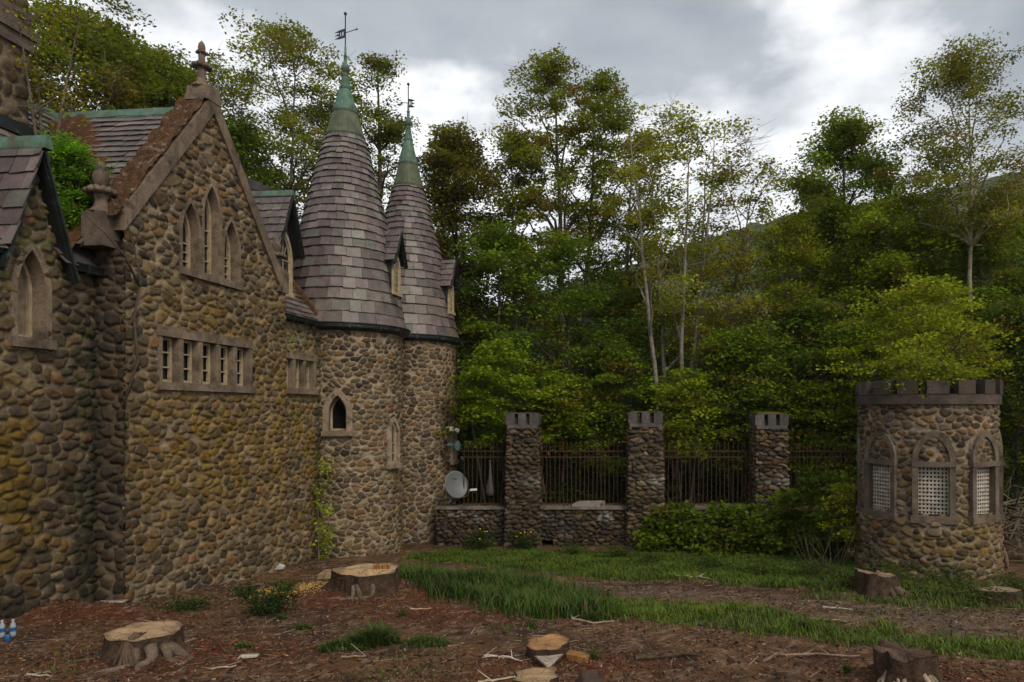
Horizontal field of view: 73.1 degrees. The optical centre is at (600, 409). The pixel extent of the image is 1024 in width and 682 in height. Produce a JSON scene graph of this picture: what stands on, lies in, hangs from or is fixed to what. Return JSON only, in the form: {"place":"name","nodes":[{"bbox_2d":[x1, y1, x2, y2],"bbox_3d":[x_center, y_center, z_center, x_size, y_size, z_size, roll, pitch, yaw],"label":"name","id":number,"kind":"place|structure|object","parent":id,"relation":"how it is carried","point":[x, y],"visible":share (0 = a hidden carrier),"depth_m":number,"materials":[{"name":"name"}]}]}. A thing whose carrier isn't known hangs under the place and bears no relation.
{"place":"outdoors","nodes":[
{"label":"outdoors","id":0,"kind":"place"},
{"bbox_2d":[0,0,112,141],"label":"tree","id":1,"kind":"object","parent":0,"point":[61,104],"visible":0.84,"depth_m":11.31,"materials":[{"name":"green plant"}]},
{"bbox_2d":[0,401,1023,681],"bbox_3d":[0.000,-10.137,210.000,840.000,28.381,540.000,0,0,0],"label":"ground","id":2,"kind":"structure","parent":0,"point":[522,637],"depth_m":8.49,"materials":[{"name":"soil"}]},
{"bbox_2d":[27,0,231,128],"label":"maple tree","id":3,"kind":"object","parent":2,"relation":"on","point":[108,47],"visible":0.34,"depth_m":20.69,"materials":[{"name":"green plant"}]},
{"bbox_2d":[86,620,194,673],"bbox_3d":[-4.783,2.514,7.061,1.368,0.395,1.301,0,0,0],"label":"tree stump","id":4,"kind":"object","parent":2,"relation":"on","point":[131,644],"visible":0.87,"depth_m":7.07,"materials":[{"name":"wood"}]},
{"bbox_2d":[79,41,212,110],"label":"maple tree","id":5,"kind":"object","parent":2,"relation":"on","point":[166,79],"visible":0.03,"depth_m":23.48,"materials":[{"name":"green plant"}]},
{"bbox_2d":[0,0,322,620],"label":"stone house","id":6,"kind":"structure","parent":2,"relation":"on","point":[191,463],"depth_m":11.10,"materials":[{"name":"brown stone"}]},
{"bbox_2d":[6,241,56,349],"bbox_3d":[-7.906,-1.570,9.367,0.340,1.460,0.660,0,0,6],"label":"window","id":7,"kind":"structure","parent":6,"relation":"in","point":[32,315],"depth_m":9.52,"materials":[{"name":"stone"}]},
{"bbox_2d":[39,125,124,237],"bbox_3d":[-8.354,-3.362,10.584,1.573,1.853,1.541,0,0,18],"label":"roof shrub","id":8,"kind":"object","parent":6,"relation":"on","point":[64,154],"visible":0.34,"depth_m":10.49,"materials":[{"name":"green plant"}]},
{"bbox_2d":[58,184,122,233],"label":"roof shrub","id":9,"kind":"object","parent":6,"relation":"on","point":[72,217],"visible":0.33,"depth_m":10.30,"materials":[{"name":"green plant"}]},
{"bbox_2d":[85,197,150,403],"bbox_3d":[-7.206,-1.616,10.196,0.142,3.076,1.025,0,0,14],"label":"bare vine","id":10,"kind":"object","parent":6,"relation":"attached to","point":[139,282],"visible":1,"depth_m":10.48,"materials":[{"name":"brown plant"}]},
{"bbox_2d":[177,198,201,271],"bbox_3d":[-7.197,-3.040,11.809,0.245,1.240,0.560,0,0,6],"label":"window","id":11,"kind":"structure","parent":6,"relation":"in","point":[190,229],"depth_m":11.98,"materials":[{"name":"stone"}]},
{"bbox_2d":[155,324,255,392],"bbox_3d":[-7.125,-0.845,12.304,0.280,1.050,2.580,0,0,6],"label":"window","id":12,"kind":"structure","parent":6,"relation":"in","point":[193,360],"depth_m":12.10,"materials":[{"name":"stone"}]},
{"bbox_2d":[195,181,222,277],"bbox_3d":[-7.142,-3.270,12.356,0.245,1.700,0.560,0,0,6],"label":"window","id":13,"kind":"structure","parent":6,"relation":"in","point":[212,221],"depth_m":12.53,"materials":[{"name":"stone"}]},
{"bbox_2d":[222,217,240,282],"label":"window","id":14,"kind":"structure","parent":6,"relation":"in","point":[231,266],"depth_m":13.07,"materials":[{"name":"stone"}]},
{"bbox_2d":[285,350,318,394],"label":"window","id":15,"kind":"structure","parent":6,"relation":"in","point":[300,368],"depth_m":16.24,"materials":[{"name":"stone"}]},
{"bbox_2d":[147,590,223,613],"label":"weed clump","id":16,"kind":"object","parent":2,"relation":"on","point":[195,601],"visible":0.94,"depth_m":10.01,"materials":[{"name":"green plant"}]},
{"bbox_2d":[223,111,295,189],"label":"maple tree","id":17,"kind":"object","parent":2,"relation":"on","point":[246,142],"visible":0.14,"depth_m":23.82,"materials":[{"name":"green plant"}]},
{"bbox_2d":[228,576,305,617],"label":"weed clump","id":18,"kind":"object","parent":2,"relation":"on","point":[272,603],"visible":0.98,"depth_m":9.78,"materials":[{"name":"green plant"}]},
{"bbox_2d":[188,6,401,223],"bbox_3d":[-11.961,-5.611,27.269,8.221,19.410,7.782,0,0,0],"label":"ash tree","id":19,"kind":"object","parent":2,"relation":"on","point":[277,35],"visible":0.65,"depth_m":26.10,"materials":[{"name":"green plant"}]},
{"bbox_2d":[261,92,377,224],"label":"ash tree","id":20,"kind":"object","parent":2,"relation":"on","point":[311,120],"visible":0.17,"depth_m":27.60,"materials":[{"name":"green plant"}]},
{"bbox_2d":[309,456,338,559],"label":"climbing sapling","id":21,"kind":"object","parent":2,"relation":"on","point":[316,491],"visible":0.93,"depth_m":16.59,"materials":[{"name":"green plant"}]},
{"bbox_2d":[313,634,369,652],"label":"grass tuft","id":22,"kind":"object","parent":2,"relation":"on","point":[331,645],"visible":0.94,"depth_m":7.66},
{"bbox_2d":[293,12,410,557],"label":"round tower","id":23,"kind":"structure","parent":2,"relation":"on","point":[347,273],"depth_m":17.46,"materials":[{"name":"stone"}]},
{"bbox_2d":[321,388,353,435],"bbox_3d":[-6.605,0.070,17.189,0.760,1.200,0.440,0,0,-14],"label":"window","id":24,"kind":"structure","parent":23,"relation":"in","point":[337,415],"depth_m":17.09,"materials":[{"name":"stone"}]},
{"bbox_2d":[385,417,401,468],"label":"window","id":25,"kind":"structure","parent":23,"relation":"in","point":[392,448],"depth_m":18.11,"materials":[{"name":"stone"}]},
{"bbox_2d":[320,563,401,599],"bbox_3d":[-3.881,2.819,11.364,1.611,0.509,1.360,0,0,-40],"label":"tree stump","id":26,"kind":"object","parent":2,"relation":"on","point":[365,580],"visible":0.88,"depth_m":11.04,"materials":[{"name":"wood"}]},
{"bbox_2d":[339,617,404,648],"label":"grass tuft","id":27,"kind":"object","parent":2,"relation":"on","point":[371,637],"visible":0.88,"depth_m":7.84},
{"bbox_2d":[330,50,421,212],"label":"ash tree","id":28,"kind":"object","parent":2,"relation":"on","point":[379,66],"visible":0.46,"depth_m":27.64,"materials":[{"name":"green plant"}]},
{"bbox_2d":[385,83,461,543],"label":"round tower","id":29,"kind":"structure","parent":2,"relation":"on","point":[430,285],"depth_m":20.06,"materials":[{"name":"stone"}]},
{"bbox_2d":[433,471,476,503],"bbox_3d":[-4.138,2.390,19.560,1.573,1.242,0.702,0,0,32],"label":"satellite dish","id":30,"kind":"object","parent":29,"relation":"attached to","point":[454,484],"visible":0.99,"depth_m":19.61,"materials":[{"name":"grey paint"}]},
{"bbox_2d":[397,631,453,647],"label":"grass tuft","id":31,"kind":"object","parent":2,"relation":"on","point":[425,641],"visible":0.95,"depth_m":7.88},
{"bbox_2d":[421,121,473,259],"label":"ash tree","id":32,"kind":"object","parent":2,"relation":"on","point":[430,139],"visible":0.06,"depth_m":28.61,"materials":[{"name":"green plant"}]},
{"bbox_2d":[416,114,535,470],"bbox_3d":[-5.018,-3.095,24.970,5.823,14.443,4.804,0,0,0],"label":"maple tree","id":33,"kind":"object","parent":2,"relation":"on","point":[458,158],"visible":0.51,"depth_m":24.20,"materials":[{"name":"green plant"}]},
{"bbox_2d":[453,524,501,549],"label":"weed clump","id":34,"kind":"object","parent":2,"relation":"on","point":[479,540],"visible":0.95,"depth_m":18.73,"materials":[{"name":"green plant"}]},
{"bbox_2d":[436,337,548,502],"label":"sapling","id":35,"kind":"object","parent":2,"relation":"on","point":[503,354],"visible":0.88,"depth_m":20.11,"materials":[{"name":"green plant"}]},
{"bbox_2d":[457,303,532,469],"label":"forest tree","id":36,"kind":"object","parent":2,"relation":"on","point":[470,436],"visible":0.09,"depth_m":29.18,"materials":[{"name":"green plant"}]},
{"bbox_2d":[451,119,559,386],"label":"oak tree","id":37,"kind":"object","parent":2,"relation":"on","point":[520,156],"visible":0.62,"depth_m":25.42,"materials":[{"name":"green plant"}]},
{"bbox_2d":[448,211,566,490],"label":"young maple","id":38,"kind":"object","parent":2,"relation":"on","point":[499,252],"visible":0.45,"depth_m":23.08,"materials":[{"name":"green plant"}]},
{"bbox_2d":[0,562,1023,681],"bbox_3d":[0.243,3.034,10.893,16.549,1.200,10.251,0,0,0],"label":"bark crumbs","id":39,"kind":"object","parent":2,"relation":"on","point":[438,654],"visible":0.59,"depth_m":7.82,"materials":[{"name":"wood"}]},
{"bbox_2d":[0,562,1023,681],"bbox_3d":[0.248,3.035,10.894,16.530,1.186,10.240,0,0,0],"label":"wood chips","id":40,"kind":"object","parent":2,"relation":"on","point":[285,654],"visible":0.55,"depth_m":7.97,"materials":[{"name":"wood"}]},
{"bbox_2d":[0,559,1023,681],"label":"twigs","id":41,"kind":"object","parent":2,"relation":"on","point":[632,680],"visible":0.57,"depth_m":7.64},
{"bbox_2d":[5,546,1023,681],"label":"grass","id":42,"kind":"structure","parent":2,"relation":"on","point":[518,593],"depth_m":10.82,"materials":[{"name":"plant"}]},
{"bbox_2d":[503,412,541,547],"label":"stone pillar","id":43,"kind":"structure","parent":2,"relation":"on","point":[523,487],"depth_m":19.25,"materials":[{"name":"stone"}]},
{"bbox_2d":[462,262,601,461],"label":"forest tree","id":44,"kind":"object","parent":2,"relation":"on","point":[523,323],"visible":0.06,"depth_m":33.04,"materials":[{"name":"green plant"}]},
{"bbox_2d":[513,666,558,681],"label":"tree stump","id":45,"kind":"object","parent":2,"relation":"on","point":[537,674],"visible":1,"depth_m":6.14,"materials":[{"name":"wood"}]},
{"bbox_2d":[526,633,569,662],"bbox_3d":[-0.553,2.603,7.229,0.613,0.308,0.583,0,0,0],"label":"tree stump","id":46,"kind":"object","parent":2,"relation":"on","point":[543,645],"visible":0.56,"depth_m":7.15,"materials":[{"name":"wood"}]},
{"bbox_2d":[499,360,617,502],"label":"sapling","id":47,"kind":"object","parent":2,"relation":"on","point":[556,403],"visible":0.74,"depth_m":21.02,"materials":[{"name":"green plant"}]},
{"bbox_2d":[484,43,636,468],"bbox_3d":[-1.824,-4.959,26.954,5.560,18.086,5.828,0,0,44],"label":"oak tree","id":48,"kind":"object","parent":2,"relation":"on","point":[549,71],"visible":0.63,"depth_m":26.19,"materials":[{"name":"green plant"}]},
{"bbox_2d":[491,226,643,502],"bbox_3d":[-1.108,-0.926,22.745,5.243,10.035,5.193,0,0,0],"label":"young maple","id":49,"kind":"object","parent":2,"relation":"on","point":[565,302],"visible":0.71,"depth_m":22.36,"materials":[{"name":"green plant"}]},
{"bbox_2d":[523,335,668,461],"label":"forest tree","id":50,"kind":"object","parent":2,"relation":"on","point":[557,354],"visible":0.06,"depth_m":29.64,"materials":[{"name":"green plant"}]},
{"bbox_2d":[545,66,650,482],"bbox_3d":[-0.041,-4.761,27.392,4.311,17.592,5.057,0,0,0],"label":"oak tree","id":51,"kind":"object","parent":2,"relation":"on","point":[601,81],"visible":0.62,"depth_m":26.72,"materials":[{"name":"green plant"}]},
{"bbox_2d":[538,265,677,453],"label":"forest tree","id":52,"kind":"object","parent":2,"relation":"on","point":[589,322],"visible":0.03,"depth_m":35.36,"materials":[{"name":"green plant"}]},
{"bbox_2d":[556,337,661,497],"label":"sapling","id":53,"kind":"object","parent":2,"relation":"on","point":[602,377],"visible":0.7,"depth_m":21.67,"materials":[{"name":"green plant"}]},
{"bbox_2d":[561,279,693,447],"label":"young maple","id":54,"kind":"object","parent":2,"relation":"on","point":[631,298],"visible":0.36,"depth_m":23.34,"materials":[{"name":"green plant"}]},
{"bbox_2d":[591,126,678,498],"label":"oak tree","id":55,"kind":"object","parent":2,"relation":"on","point":[627,260],"visible":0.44,"depth_m":25.83,"materials":[{"name":"green plant"}]},
{"bbox_2d":[435,504,851,546],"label":"stone wall","id":56,"kind":"structure","parent":2,"relation":"on","point":[596,525],"depth_m":19.45,"materials":[{"name":"stone"}]},
{"bbox_2d":[463,441,506,505],"bbox_3d":[-3.334,1.855,19.699,1.288,1.890,0.061,0,0,0],"label":"iron railing","id":57,"kind":"object","parent":56,"relation":"on","point":[481,457],"visible":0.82,"depth_m":19.69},
{"bbox_2d":[541,441,626,505],"bbox_3d":[-0.478,1.855,19.701,2.477,1.890,0.060,0,0,0],"label":"iron railing","id":58,"kind":"object","parent":56,"relation":"on","point":[579,457],"visible":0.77,"depth_m":19.69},
{"bbox_2d":[663,441,751,504],"bbox_3d":[3.075,1.855,19.700,2.563,1.890,0.060,0,0,0],"label":"iron railing","id":59,"kind":"object","parent":56,"relation":"on","point":[703,457],"visible":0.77,"depth_m":19.69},
{"bbox_2d":[787,441,850,505],"bbox_3d":[6.282,1.855,19.702,1.877,1.890,0.059,0,0,0],"label":"iron railing","id":60,"kind":"object","parent":56,"relation":"on","point":[816,456],"visible":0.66,"depth_m":19.69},
{"bbox_2d":[625,411,664,547],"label":"stone pillar","id":61,"kind":"structure","parent":2,"relation":"on","point":[645,479],"depth_m":19.22,"materials":[{"name":"stone"}]},
{"bbox_2d":[631,514,689,552],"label":"bush","id":62,"kind":"object","parent":2,"relation":"on","point":[646,537],"visible":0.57,"depth_m":18.30,"materials":[{"name":"green plant"}]},
{"bbox_2d":[634,640,701,660],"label":"fallen branch","id":63,"kind":"object","parent":2,"relation":"on","point":[653,655],"visible":1,"depth_m":7.04,"materials":[{"name":"wood"}]},
{"bbox_2d":[595,91,747,501],"bbox_3d":[2.314,-3.010,22.294,4.970,14.226,4.815,0,0,0],"label":"birch tree","id":64,"kind":"object","parent":2,"relation":"on","point":[681,305],"visible":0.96,"depth_m":21.82,"materials":[{"name":"green plant"}]},
{"bbox_2d":[643,500,710,552],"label":"bush","id":65,"kind":"object","parent":2,"relation":"on","point":[676,512],"visible":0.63,"depth_m":18.32,"materials":[{"name":"green plant"}]},
{"bbox_2d":[638,366,740,502],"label":"sapling","id":66,"kind":"object","parent":2,"relation":"on","point":[679,394],"visible":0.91,"depth_m":20.70,"materials":[{"name":"green plant"}]},
{"bbox_2d":[642,237,752,470],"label":"sapling tree","id":67,"kind":"object","parent":2,"relation":"on","point":[695,267],"visible":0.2,"depth_m":24.79,"materials":[{"name":"green plant"}]},
{"bbox_2d":[664,521,755,556],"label":"bush","id":68,"kind":"object","parent":2,"relation":"on","point":[715,546],"visible":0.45,"depth_m":17.82,"materials":[{"name":"green plant"}]},
{"bbox_2d":[684,499,779,554],"bbox_3d":[3.525,3.398,18.589,2.920,2.088,2.664,0,0,0],"label":"bush","id":69,"kind":"object","parent":2,"relation":"on","point":[728,517],"visible":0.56,"depth_m":18.09,"materials":[{"name":"green plant"}]},
{"bbox_2d":[675,110,798,501],"bbox_3d":[4.801,-2.770,22.795,3.747,13.712,3.692,0,0,-40],"label":"birch tree","id":70,"kind":"object","parent":2,"relation":"on","point":[741,258],"visible":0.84,"depth_m":22.52,"materials":[{"name":"green plant"}]},
{"bbox_2d":[456,436,1023,537],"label":"undergrowth","id":71,"kind":"object","parent":2,"relation":"on","point":[718,492],"visible":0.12,"depth_m":22.39,"materials":[{"name":"green plant"}]},
{"bbox_2d":[670,315,812,502],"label":"young maple","id":72,"kind":"object","parent":2,"relation":"on","point":[743,341],"visible":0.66,"depth_m":21.23,"materials":[{"name":"green plant"}]},
{"bbox_2d":[684,348,820,502],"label":"sapling","id":73,"kind":"object","parent":2,"relation":"on","point":[739,365],"visible":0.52,"depth_m":21.34,"materials":[{"name":"green plant"}]},
{"bbox_2d":[728,554,794,575],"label":"weed clump","id":74,"kind":"object","parent":2,"relation":"on","point":[761,569],"visible":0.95,"depth_m":13.92,"materials":[{"name":"green plant"}]},
{"bbox_2d":[728,517,801,556],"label":"bush","id":75,"kind":"object","parent":2,"relation":"on","point":[774,542],"visible":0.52,"depth_m":17.44,"materials":[{"name":"green plant"}]},
{"bbox_2d":[746,412,790,516],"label":"stone pillar","id":76,"kind":"structure","parent":2,"relation":"on","point":[768,468],"depth_m":19.26,"materials":[{"name":"stone"}]},
{"bbox_2d":[738,195,835,494],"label":"maple tree","id":77,"kind":"object","parent":2,"relation":"on","point":[786,296],"visible":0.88,"depth_m":22.23,"materials":[{"name":"green plant"}]},
{"bbox_2d":[743,488,834,555],"bbox_3d":[5.075,3.253,18.026,2.893,2.389,3.191,0,0,0],"label":"bush","id":78,"kind":"object","parent":2,"relation":"on","point":[786,517],"visible":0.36,"depth_m":17.59,"materials":[{"name":"green plant"}]},
{"bbox_2d":[741,374,856,495],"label":"sapling","id":79,"kind":"object","parent":2,"relation":"on","point":[807,394],"visible":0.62,"depth_m":20.48,"materials":[{"name":"green plant"}]},
{"bbox_2d":[727,294,885,478],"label":"young maple","id":80,"kind":"object","parent":2,"relation":"on","point":[812,313],"visible":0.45,"depth_m":21.47,"materials":[{"name":"green plant"}]},
{"bbox_2d":[763,178,851,463],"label":"maple tree","id":81,"kind":"object","parent":2,"relation":"on","point":[810,192],"visible":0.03,"depth_m":26.69,"materials":[{"name":"green plant"}]},
{"bbox_2d":[771,463,856,560],"bbox_3d":[5.601,2.848,16.754,2.375,3.024,2.442,0,0,-16],"label":"bush","id":82,"kind":"object","parent":2,"relation":"on","point":[821,536],"visible":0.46,"depth_m":16.63,"materials":[{"name":"green plant"}]},
{"bbox_2d":[801,394,857,500],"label":"sapling","id":83,"kind":"object","parent":2,"relation":"on","point":[830,417],"visible":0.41,"depth_m":20.05,"materials":[{"name":"green plant"}]},
{"bbox_2d":[815,482,864,564],"bbox_3d":[5.483,2.627,15.163,1.358,1.978,1.403,0,0,0],"label":"bush","id":84,"kind":"object","parent":2,"relation":"on","point":[843,495],"visible":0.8,"depth_m":15.08,"materials":[{"name":"green plant"}]},
{"bbox_2d":[772,104,916,386],"bbox_3d":[8.875,-3.517,24.506,5.579,15.228,6.223,0,0,0],"label":"maple tree","id":85,"kind":"object","parent":2,"relation":"on","point":[841,136],"visible":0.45,"depth_m":24.20,"materials":[{"name":"green plant"}]},
{"bbox_2d":[799,563,893,590],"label":"weed clump","id":86,"kind":"object","parent":2,"relation":"on","point":[843,580],"visible":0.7,"depth_m":11.85,"materials":[{"name":"green plant"}]},
{"bbox_2d":[789,318,904,480],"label":"young maple","id":87,"kind":"object","parent":2,"relation":"on","point":[838,336],"visible":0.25,"depth_m":20.67,"materials":[{"name":"green plant"}]},
{"bbox_2d":[794,196,945,390],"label":"maple tree","id":88,"kind":"object","parent":2,"relation":"on","point":[903,246],"visible":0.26,"depth_m":22.87,"materials":[{"name":"green plant"}]},
{"bbox_2d":[847,568,917,599],"bbox_3d":[4.714,2.922,11.297,1.295,0.500,1.349,0,0,0],"label":"tree stump","id":89,"kind":"object","parent":2,"relation":"on","point":[872,584],"visible":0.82,"depth_m":11.14,"materials":[{"name":"wood"}]},
{"bbox_2d":[821,177,987,390],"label":"maple tree","id":90,"kind":"object","parent":2,"relation":"on","point":[887,262],"visible":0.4,"depth_m":21.89,"materials":[{"name":"green plant"}]},
{"bbox_2d":[866,557,946,581],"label":"weed clump","id":91,"kind":"object","parent":2,"relation":"on","point":[892,567],"visible":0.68,"depth_m":12.71,"materials":[{"name":"green plant"}]},
{"bbox_2d":[860,638,958,681],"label":"tree stump","id":92,"kind":"object","parent":2,"relation":"on","point":[897,662],"visible":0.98,"depth_m":6.08,"materials":[{"name":"wood"}]},
{"bbox_2d":[803,272,1020,397],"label":"maple tree","id":93,"kind":"object","parent":2,"relation":"on","point":[935,318],"visible":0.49,"depth_m":18.24,"materials":[{"name":"green plant"}]},
{"bbox_2d":[854,379,1004,579],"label":"garden tower","id":94,"kind":"structure","parent":2,"relation":"on","point":[929,478],"depth_m":13.54,"materials":[{"name":"stone"}]},
{"bbox_2d":[862,430,898,520],"bbox_3d":[5.940,1.320,14.194,0.483,1.840,0.840,0,0,-25],"label":"window","id":95,"kind":"structure","parent":94,"relation":"in","point":[880,481],"depth_m":14.18,"materials":[{"name":"stone"}]},
{"bbox_2d":[869,343,958,394],"bbox_3d":[6.426,-0.708,13.997,1.698,1.282,1.548,0,0,-36],"label":"roof shrub","id":96,"kind":"object","parent":94,"relation":"on","point":[908,364],"visible":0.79,"depth_m":13.87,"materials":[{"name":"green plant"}]},
{"bbox_2d":[910,430,957,524],"bbox_3d":[6.601,1.320,13.572,0.840,1.840,0.439,0,0,20],"label":"window","id":97,"kind":"structure","parent":94,"relation":"in","point":[933,483],"depth_m":13.48,"materials":[{"name":"stone"}]},
{"bbox_2d":[908,358,986,398],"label":"roof shrub","id":98,"kind":"object","parent":94,"relation":"on","point":[953,370],"visible":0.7,"depth_m":13.56,"materials":[{"name":"green plant"}]},
{"bbox_2d":[967,430,1001,524],"bbox_3d":[7.505,1.320,13.640,0.840,1.840,0.483,0,0,-25],"label":"window","id":99,"kind":"structure","parent":94,"relation":"in","point":[983,486],"depth_m":13.55,"materials":[{"name":"stone"}]},
{"bbox_2d":[875,26,1023,346],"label":"birch tree","id":100,"kind":"object","parent":2,"relation":"on","point":[960,71],"visible":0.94,"depth_m":20.98,"materials":[{"name":"green plant"}]},
{"bbox_2d":[905,562,997,589],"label":"weed clump","id":101,"kind":"object","parent":2,"relation":"on","point":[947,573],"visible":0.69,"depth_m":12.49,"materials":[{"name":"green plant"}]},
{"bbox_2d":[920,566,1021,608],"bbox_3d":[5.937,2.850,10.880,1.265,0.473,1.509,0,0,-29],"label":"weed clump","id":102,"kind":"object","parent":2,"relation":"on","point":[962,591],"visible":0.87,"depth_m":10.91,"materials":[{"name":"green plant"}]},
{"bbox_2d":[919,216,1023,435],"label":"maple tree","id":103,"kind":"object","parent":2,"relation":"on","point":[981,254],"visible":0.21,"depth_m":21.89,"materials":[{"name":"green plant"}]},
{"bbox_2d":[941,295,1023,546],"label":"maple tree","id":104,"kind":"object","parent":2,"relation":"on","point":[1010,316],"visible":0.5,"depth_m":19.26,"materials":[{"name":"green plant"}]},
{"bbox_2d":[947,188,1023,492],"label":"maple tree","id":105,"kind":"object","parent":2,"relation":"on","point":[1020,287],"visible":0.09,"depth_m":23.18,"materials":[{"name":"green plant"}]},
{"bbox_2d":[974,586,1022,604],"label":"tree stump","id":106,"kind":"object","parent":2,"relation":"on","point":[1016,592],"visible":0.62,"depth_m":10.71,"materials":[{"name":"wood"}]},
{"bbox_2d":[1002,469,1023,563],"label":"brush pile","id":107,"kind":"object","parent":2,"relation":"on","point":[1015,525],"visible":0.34,"depth_m":16.30,"materials":[{"name":"brown plant"}]},
{"bbox_2d":[28,0,1023,303],"label":"sky","id":108,"kind":"structure","parent":0,"point":[775,62],"materials":[{"name":"grey"}]},
{"bbox_2d":[503,172,1023,401],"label":"hill","id":109,"kind":"structure","parent":0,"point":[994,179],"depth_m":231.64,"materials":[{"name":"plant"}]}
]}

